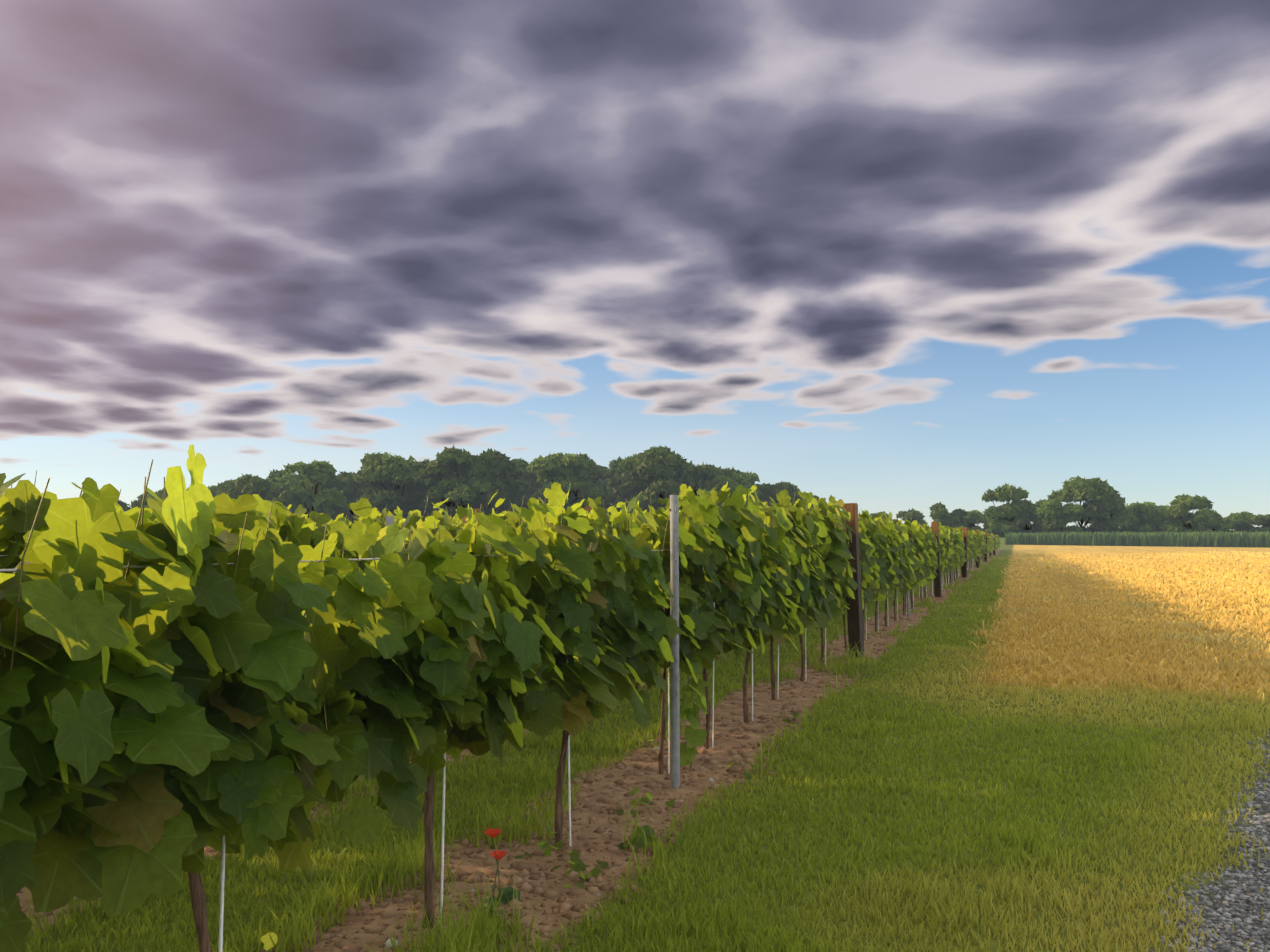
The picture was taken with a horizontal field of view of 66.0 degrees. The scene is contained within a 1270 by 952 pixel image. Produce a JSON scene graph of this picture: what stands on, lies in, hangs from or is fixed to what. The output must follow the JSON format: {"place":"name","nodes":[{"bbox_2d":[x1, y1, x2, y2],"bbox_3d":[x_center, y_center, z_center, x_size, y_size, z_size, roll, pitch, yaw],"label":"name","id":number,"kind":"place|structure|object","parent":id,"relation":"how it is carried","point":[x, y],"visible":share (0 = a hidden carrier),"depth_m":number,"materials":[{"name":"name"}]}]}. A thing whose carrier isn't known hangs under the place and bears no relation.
{"place":"outdoors","nodes":[
{"label":"outdoors","id":0,"kind":"place"},
{"bbox_2d":[0,0,1269,529],"label":"sky","id":1,"kind":"structure","parent":0,"point":[893,256],"materials":[{"name":"grey"}]},
{"bbox_2d":[16,560,1269,951],"bbox_3d":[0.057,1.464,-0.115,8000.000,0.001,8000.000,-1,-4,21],"label":"ground","id":2,"kind":"structure","parent":0,"point":[376,940],"depth_m":5.01,"materials":[{"name":"green plant"}]},
{"bbox_2d":[134,504,462,533],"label":"vine row","id":3,"kind":"object","parent":2,"relation":"on","point":[379,521],"depth_m":12.63,"materials":[{"name":"green plant"}]},
{"bbox_2d":[0,470,759,631],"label":"vine row","id":4,"kind":"object","parent":2,"relation":"on","point":[20,503],"depth_m":5.64,"materials":[{"name":"green plant"}]},
{"bbox_2d":[386,516,393,526],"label":"metal post","id":5,"kind":"object","parent":2,"relation":"on","point":[389,520],"visible":0.08,"depth_m":6.40,"materials":[{"name":"metal"}]},
{"bbox_2d":[320,513,462,526],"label":"vine row","id":6,"kind":"object","parent":2,"relation":"on","point":[457,521],"depth_m":21.20,"materials":[{"name":"green plant"}]},
{"bbox_2d":[378,509,454,528],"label":"vine row","id":7,"kind":"object","parent":2,"relation":"on","point":[399,517],"depth_m":16.01,"materials":[{"name":"green plant"}]},
{"bbox_2d":[302,508,611,556],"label":"vine row","id":8,"kind":"object","parent":2,"relation":"on","point":[347,521],"depth_m":9.43,"materials":[{"name":"green plant"}]},
{"bbox_2d":[463,508,479,523],"bbox_3d":[-2.385,1.635,14.303,0.157,2.320,0.238,-2,-4,30],"label":"sleeper post","id":9,"kind":"object","parent":2,"relation":"on","point":[473,509],"visible":0.02,"depth_m":14.29,"materials":[{"name":"brown wood"}]},
{"bbox_2d":[18,576,967,951],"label":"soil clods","id":10,"kind":"object","parent":2,"relation":"on","point":[524,870],"visible":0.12,"depth_m":4.66,"materials":[{"name":"brown soil"}]},
{"bbox_2d":[480,849,507,917],"bbox_3d":[-0.551,1.611,3.826,0.109,0.256,0.150,1,-4,-10],"label":"poppy","id":11,"kind":"object","parent":2,"relation":"on","point":[499,855],"visible":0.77,"depth_m":3.85,"materials":[{"name":"plant"}]},
{"bbox_2d":[0,445,1000,951],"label":"vine row","id":12,"kind":"object","parent":2,"relation":"on","point":[176,695],"visible":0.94,"depth_m":2.96,"materials":[{"name":"green plant"}]},
{"bbox_2d":[483,828,519,907],"bbox_3d":[-0.546,1.593,3.972,0.123,0.314,0.153,-4,-5,44],"label":"poppy","id":13,"kind":"object","parent":2,"relation":"on","point":[492,834],"visible":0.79,"depth_m":3.97,"materials":[{"name":"plant"}]},
{"bbox_2d":[261,664,872,949],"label":"weeds","id":14,"kind":"object","parent":2,"relation":"on","point":[269,940],"visible":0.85,"depth_m":4.59,"materials":[{"name":"green plant"}]},
{"bbox_2d":[19,548,1269,951],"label":"grass","id":15,"kind":"structure","parent":2,"relation":"on","point":[483,936],"depth_m":4.89,"materials":[{"name":"green plant"}]},
{"bbox_2d":[669,495,679,787],"bbox_3d":[0.239,1.157,5.888,0.059,2.090,0.153,0,-4,2],"label":"metal post","id":16,"kind":"object","parent":2,"relation":"on","point":[674,614],"visible":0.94,"depth_m":5.88,"materials":[{"name":"metal"}]},
{"bbox_2d":[667,598,710,768],"bbox_3d":[0.327,1.308,6.272,0.284,1.139,0.312,-1,-4,21],"label":"young vine","id":17,"kind":"object","parent":2,"relation":"on","point":[694,735],"visible":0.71,"depth_m":6.24,"materials":[{"name":"green plant"}]},
{"bbox_2d":[842,503,863,658],"bbox_3d":[2.725,1.498,12.169,0.157,2.320,0.236,-3,-2,24],"label":"sleeper post","id":18,"kind":"object","parent":2,"relation":"on","point":[855,622],"visible":0.6,"depth_m":12.07,"materials":[{"name":"brown wood"}]},
{"bbox_2d":[906,591,910,616],"bbox_3d":[5.169,1.979,18.595,0.057,2.090,0.066,1,-7,-22],"label":"metal post","id":19,"kind":"object","parent":2,"relation":"on","point":[908,604],"visible":0.19,"depth_m":18.52,"materials":[{"name":"metal"}]},
{"bbox_2d":[931,521,941,596],"bbox_3d":[7.694,2.323,24.925,0.158,2.320,0.237,-3,-6,23],"label":"sleeper post","id":20,"kind":"object","parent":2,"relation":"on","point":[937,579],"visible":0.44,"depth_m":24.81,"materials":[{"name":"brown wood"}]},
{"bbox_2d":[952,531,953,584],"bbox_3d":[10.170,2.799,31.283,0.053,2.090,0.045,5,-6,-28],"label":"metal post","id":21,"kind":"object","parent":2,"relation":"on","point":[953,570],"visible":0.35,"depth_m":31.23,"materials":[{"name":"metal"}]},
{"bbox_2d":[962,527,967,577],"bbox_3d":[12.668,3.141,37.566,0.150,2.320,0.230,0,-1,31],"label":"sleeper post","id":22,"kind":"object","parent":2,"relation":"on","point":[965,541],"visible":0.5,"depth_m":37.47,"materials":[{"name":"brown wood"}]},
{"bbox_2d":[952,550,1269,704],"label":"ripe wheat plants","id":23,"kind":"object","parent":2,"relation":"on","point":[1113,583],"visible":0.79,"depth_m":16.93,"materials":[{"name":"plant"}]},
{"bbox_2d":[1004,530,1269,547],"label":"maize field plants","id":24,"kind":"object","parent":2,"relation":"on","point":[1207,539],"visible":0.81,"depth_m":147.75,"materials":[{"name":"green plant"}]},
{"bbox_2d":[1138,734,1269,951],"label":"gravel stones","id":25,"kind":"object","parent":2,"relation":"on","point":[1256,942],"visible":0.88,"depth_m":4.01,"materials":[{"name":"grey gravel"}]},
{"bbox_2d":[981,537,1269,559],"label":"wheat field","id":26,"kind":"structure","parent":0,"point":[1033,549],"depth_m":121.30,"materials":[{"name":"yellow plant"}]},
{"bbox_2d":[118,500,131,511],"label":"tree","id":27,"kind":"object","parent":26,"relation":"on","point":[125,507],"visible":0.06,"depth_m":229.33,"materials":[{"name":"green plant"}]},
{"bbox_2d":[130,491,149,508],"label":"tree","id":28,"kind":"object","parent":26,"relation":"on","point":[136,503],"visible":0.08,"depth_m":215.91,"materials":[{"name":"green plant"}]},
{"bbox_2d":[144,488,167,507],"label":"tree","id":29,"kind":"object","parent":26,"relation":"on","point":[159,493],"visible":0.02,"depth_m":195.16,"materials":[{"name":"green plant"}]},
{"bbox_2d":[187,485,218,494],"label":"tree","id":30,"kind":"object","parent":26,"relation":"on","point":[212,487],"depth_m":241.30,"materials":[{"name":"green plant"}]},
{"bbox_2d":[216,479,238,492],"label":"tree","id":31,"kind":"object","parent":26,"relation":"on","point":[226,484],"visible":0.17,"depth_m":216.43,"materials":[{"name":"green plant"}]},
{"bbox_2d":[213,474,271,500],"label":"tree","id":32,"kind":"object","parent":26,"relation":"on","point":[256,485],"visible":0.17,"depth_m":201.69,"materials":[{"name":"green plant"}]},
{"bbox_2d":[237,479,284,501],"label":"tree","id":33,"kind":"object","parent":26,"relation":"on","point":[274,492],"visible":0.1,"depth_m":214.17,"materials":[{"name":"green plant"}]},
{"bbox_2d":[245,475,276,484],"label":"tree","id":34,"kind":"object","parent":26,"relation":"on","point":[273,480],"visible":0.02,"depth_m":232.50,"materials":[{"name":"green plant"}]},
{"bbox_2d":[272,474,299,491],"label":"tree","id":35,"kind":"object","parent":26,"relation":"on","point":[284,482],"visible":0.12,"depth_m":232.29,"materials":[{"name":"green plant"}]},
{"bbox_2d":[267,469,305,480],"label":"tree","id":36,"kind":"object","parent":26,"relation":"on","point":[278,474],"visible":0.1,"depth_m":244.11,"materials":[{"name":"green plant"}]},
{"bbox_2d":[298,479,311,514],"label":"tree","id":37,"kind":"object","parent":26,"relation":"on","point":[305,481],"visible":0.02,"depth_m":236.72,"materials":[{"name":"green plant"}]},
{"bbox_2d":[273,459,349,519],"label":"tree","id":38,"kind":"object","parent":26,"relation":"on","point":[331,502],"visible":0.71,"depth_m":206.34,"materials":[{"name":"green plant"}]},
{"bbox_2d":[304,478,350,520],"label":"tree","id":39,"kind":"object","parent":26,"relation":"on","point":[338,483],"visible":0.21,"depth_m":231.48,"materials":[{"name":"green plant"}]},
{"bbox_2d":[336,471,378,522],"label":"tree","id":40,"kind":"object","parent":26,"relation":"on","point":[352,492],"visible":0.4,"depth_m":246.98,"materials":[{"name":"green plant"}]},
{"bbox_2d":[342,472,380,515],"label":"tree","id":41,"kind":"object","parent":26,"relation":"on","point":[347,511],"visible":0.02,"depth_m":270.02,"materials":[{"name":"green plant"}]},
{"bbox_2d":[352,452,432,517],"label":"tree","id":42,"kind":"object","parent":26,"relation":"on","point":[385,463],"visible":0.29,"depth_m":216.61,"materials":[{"name":"green plant"}]},
{"bbox_2d":[360,464,429,518],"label":"tree","id":43,"kind":"object","parent":26,"relation":"on","point":[386,494],"visible":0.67,"depth_m":213.50,"materials":[{"name":"green plant"}]},
{"bbox_2d":[410,459,443,510],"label":"tree","id":44,"kind":"object","parent":26,"relation":"on","point":[424,463],"depth_m":226.63,"materials":[{"name":"green plant"}]},
{"bbox_2d":[433,461,455,507],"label":"tree","id":45,"kind":"object","parent":26,"relation":"on","point":[443,504],"depth_m":219.64,"materials":[{"name":"green plant"}]},
{"bbox_2d":[406,451,483,521],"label":"tree","id":46,"kind":"object","parent":26,"relation":"on","point":[431,473],"visible":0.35,"depth_m":211.33,"materials":[{"name":"green plant"}]},
{"bbox_2d":[423,445,497,524],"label":"tree","id":47,"kind":"object","parent":26,"relation":"on","point":[456,490],"visible":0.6,"depth_m":208.36,"materials":[{"name":"green plant"}]},
{"bbox_2d":[454,455,509,514],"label":"tree","id":48,"kind":"object","parent":26,"relation":"on","point":[478,467],"visible":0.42,"depth_m":211.19,"materials":[{"name":"green plant"}]},
{"bbox_2d":[473,448,525,512],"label":"tree","id":49,"kind":"object","parent":26,"relation":"on","point":[491,457],"visible":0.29,"depth_m":216.65,"materials":[{"name":"green plant"}]},
{"bbox_2d":[511,457,531,504],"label":"tree","id":50,"kind":"object","parent":26,"relation":"on","point":[523,463],"visible":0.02,"depth_m":270.26,"materials":[{"name":"green plant"}]},
{"bbox_2d":[520,492,529,501],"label":"tree","id":51,"kind":"object","parent":26,"relation":"on","point":[526,498],"visible":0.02,"depth_m":257.40,"materials":[{"name":"green plant"}]},
{"bbox_2d":[518,469,532,508],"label":"tree","id":52,"kind":"object","parent":26,"relation":"on","point":[525,475],"visible":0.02,"depth_m":247.04,"materials":[{"name":"green plant"}]},
{"bbox_2d":[524,461,542,500],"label":"tree","id":53,"kind":"object","parent":26,"relation":"on","point":[534,484],"visible":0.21,"depth_m":266.14,"materials":[{"name":"green plant"}]},
{"bbox_2d":[537,481,552,486],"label":"tree","id":54,"kind":"object","parent":26,"relation":"on","point":[542,484],"depth_m":265.61,"materials":[{"name":"green plant"}]},
{"bbox_2d":[527,452,603,510],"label":"tree","id":55,"kind":"object","parent":26,"relation":"on","point":[550,466],"visible":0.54,"depth_m":224.81,"materials":[{"name":"green plant"}]},
{"bbox_2d":[556,463,615,518],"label":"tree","id":56,"kind":"object","parent":26,"relation":"on","point":[586,473],"visible":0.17,"depth_m":226.36,"materials":[{"name":"green plant"}]},
{"bbox_2d":[571,465,607,505],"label":"tree","id":57,"kind":"object","parent":26,"relation":"on","point":[599,472],"visible":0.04,"depth_m":269.64,"materials":[{"name":"green plant"}]},
{"bbox_2d":[588,464,606,505],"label":"tree","id":58,"kind":"object","parent":26,"relation":"on","point":[598,482],"depth_m":290.49,"materials":[{"name":"green plant"}]},
{"bbox_2d":[601,456,621,508],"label":"tree","id":59,"kind":"object","parent":26,"relation":"on","point":[607,473],"visible":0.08,"depth_m":266.02,"materials":[{"name":"green plant"}]},
{"bbox_2d":[605,466,618,514],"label":"tree","id":60,"kind":"object","parent":26,"relation":"on","point":[610,489],"visible":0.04,"depth_m":259.46,"materials":[{"name":"green plant"}]},
{"bbox_2d":[608,470,641,509],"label":"tree","id":61,"kind":"object","parent":26,"relation":"on","point":[616,480],"visible":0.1,"depth_m":245.25,"materials":[{"name":"green plant"}]},
{"bbox_2d":[614,454,635,505],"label":"tree","id":62,"kind":"object","parent":26,"relation":"on","point":[619,500],"visible":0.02,"depth_m":253.16,"materials":[{"name":"green plant"}]},
{"bbox_2d":[610,452,641,514],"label":"tree","id":63,"kind":"object","parent":26,"relation":"on","point":[619,490],"visible":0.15,"depth_m":237.12,"materials":[{"name":"green plant"}]},
{"bbox_2d":[617,446,681,506],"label":"tree","id":64,"kind":"object","parent":26,"relation":"on","point":[637,485],"visible":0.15,"depth_m":225.15,"materials":[{"name":"green plant"}]},
{"bbox_2d":[629,446,694,513],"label":"tree","id":65,"kind":"object","parent":26,"relation":"on","point":[659,467],"visible":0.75,"depth_m":215.91,"materials":[{"name":"green plant"}]},
{"bbox_2d":[676,460,718,503],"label":"tree","id":66,"kind":"object","parent":26,"relation":"on","point":[702,471],"visible":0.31,"depth_m":230.75,"materials":[{"name":"green plant"}]},
{"bbox_2d":[695,466,726,495],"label":"tree","id":67,"kind":"object","parent":26,"relation":"on","point":[720,470],"depth_m":235.29,"materials":[{"name":"green plant"}]},
{"bbox_2d":[708,471,749,506],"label":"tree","id":68,"kind":"object","parent":26,"relation":"on","point":[737,478],"visible":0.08,"depth_m":223.47,"materials":[{"name":"green plant"}]},
{"bbox_2d":[721,467,744,476],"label":"tree","id":69,"kind":"object","parent":26,"relation":"on","point":[729,472],"depth_m":235.82,"materials":[{"name":"green plant"}]},
{"bbox_2d":[712,475,756,506],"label":"tree","id":70,"kind":"object","parent":26,"relation":"on","point":[722,482],"visible":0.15,"depth_m":219.88,"materials":[{"name":"green plant"}]},
{"bbox_2d":[743,471,769,498],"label":"tree","id":71,"kind":"object","parent":26,"relation":"on","point":[752,477],"visible":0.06,"depth_m":242.21,"materials":[{"name":"green plant"}]},
{"bbox_2d":[755,481,795,510],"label":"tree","id":72,"kind":"object","parent":26,"relation":"on","point":[773,490],"visible":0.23,"depth_m":240.07,"materials":[{"name":"green plant"}]},
{"bbox_2d":[767,484,799,502],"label":"tree","id":73,"kind":"object","parent":26,"relation":"on","point":[797,489],"depth_m":242.02,"materials":[{"name":"green plant"}]},
{"bbox_2d":[788,492,802,505],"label":"tree","id":74,"kind":"object","parent":26,"relation":"on","point":[795,497],"visible":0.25,"depth_m":229.73,"materials":[{"name":"green plant"}]},
{"bbox_2d":[870,511,891,520],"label":"tree","id":75,"kind":"object","parent":26,"relation":"on","point":[874,514],"depth_m":279.89,"materials":[{"name":"green plant"}]},
{"bbox_2d":[896,508,926,525],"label":"tree","id":76,"kind":"object","parent":26,"relation":"on","point":[912,514],"depth_m":268.03,"materials":[{"name":"green plant"}]},
{"bbox_2d":[929,502,967,527],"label":"tree","id":77,"kind":"object","parent":26,"relation":"on","point":[944,516],"depth_m":235.54,"materials":[{"name":"green plant"}]},
{"bbox_2d":[962,510,986,531],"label":"tree","id":78,"kind":"object","parent":26,"relation":"on","point":[973,518],"depth_m":245.42,"materials":[{"name":"green plant"}]},
{"bbox_2d":[975,530,978,567],"bbox_3d":[17.595,3.962,50.281,0.150,2.320,0.230,-1,-2,19],"label":"sleeper post","id":79,"kind":"object","parent":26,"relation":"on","point":[977,564],"visible":0.36,"depth_m":50.16,"materials":[{"name":"brown wood"}]},
{"bbox_2d":[984,532,986,561],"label":"sleeper post","id":80,"kind":"object","parent":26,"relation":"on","point":[985,558],"visible":0.36,"depth_m":62.86,"materials":[{"name":"brown wood"}]},
{"bbox_2d":[979,483,1035,537],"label":"tree","id":81,"kind":"object","parent":26,"relation":"on","point":[998,523],"depth_m":225.42,"materials":[{"name":"green plant"}]},
{"bbox_2d":[1006,509,1044,533],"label":"tree","id":82,"kind":"object","parent":26,"relation":"on","point":[1026,519],"depth_m":233.79,"materials":[{"name":"green plant"}]},
{"bbox_2d":[1022,499,1045,526],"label":"tree","id":83,"kind":"object","parent":26,"relation":"on","point":[1037,504],"depth_m":252.09,"materials":[{"name":"green plant"}]},
{"bbox_2d":[1036,498,1083,533],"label":"tree","id":84,"kind":"object","parent":26,"relation":"on","point":[1052,517],"depth_m":218.18,"materials":[{"name":"green plant"}]},
{"bbox_2d":[1047,475,1119,532],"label":"tree","id":85,"kind":"object","parent":26,"relation":"on","point":[1093,493],"depth_m":224.19,"materials":[{"name":"green plant"}]},
{"bbox_2d":[1084,493,1139,532],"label":"tree","id":86,"kind":"object","parent":26,"relation":"on","point":[1121,514],"depth_m":226.24,"materials":[{"name":"green plant"}]},
{"bbox_2d":[1118,503,1148,532],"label":"tree","id":87,"kind":"object","parent":26,"relation":"on","point":[1140,509],"depth_m":230.75,"materials":[{"name":"green plant"}]},
{"bbox_2d":[1125,501,1167,515],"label":"tree","id":88,"kind":"object","parent":26,"relation":"on","point":[1150,505],"depth_m":249.55,"materials":[{"name":"green plant"}]},
{"bbox_2d":[1138,506,1182,533],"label":"tree","id":89,"kind":"object","parent":26,"relation":"on","point":[1155,518],"depth_m":226.58,"materials":[{"name":"green plant"}]},
{"bbox_2d":[1160,494,1221,533],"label":"tree","id":90,"kind":"object","parent":26,"relation":"on","point":[1178,514],"depth_m":215.17,"materials":[{"name":"green plant"}]},
{"bbox_2d":[1195,509,1234,532],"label":"tree","id":91,"kind":"object","parent":26,"relation":"on","point":[1217,521],"depth_m":222.83,"materials":[{"name":"green plant"}]},
{"bbox_2d":[1228,511,1253,532],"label":"tree","id":92,"kind":"object","parent":26,"relation":"on","point":[1241,522],"depth_m":227.55,"materials":[{"name":"green plant"}]},
{"bbox_2d":[1249,514,1269,532],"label":"tree","id":93,"kind":"object","parent":26,"relation":"on","point":[1261,519],"depth_m":222.27,"materials":[{"name":"green plant"}]}
]}

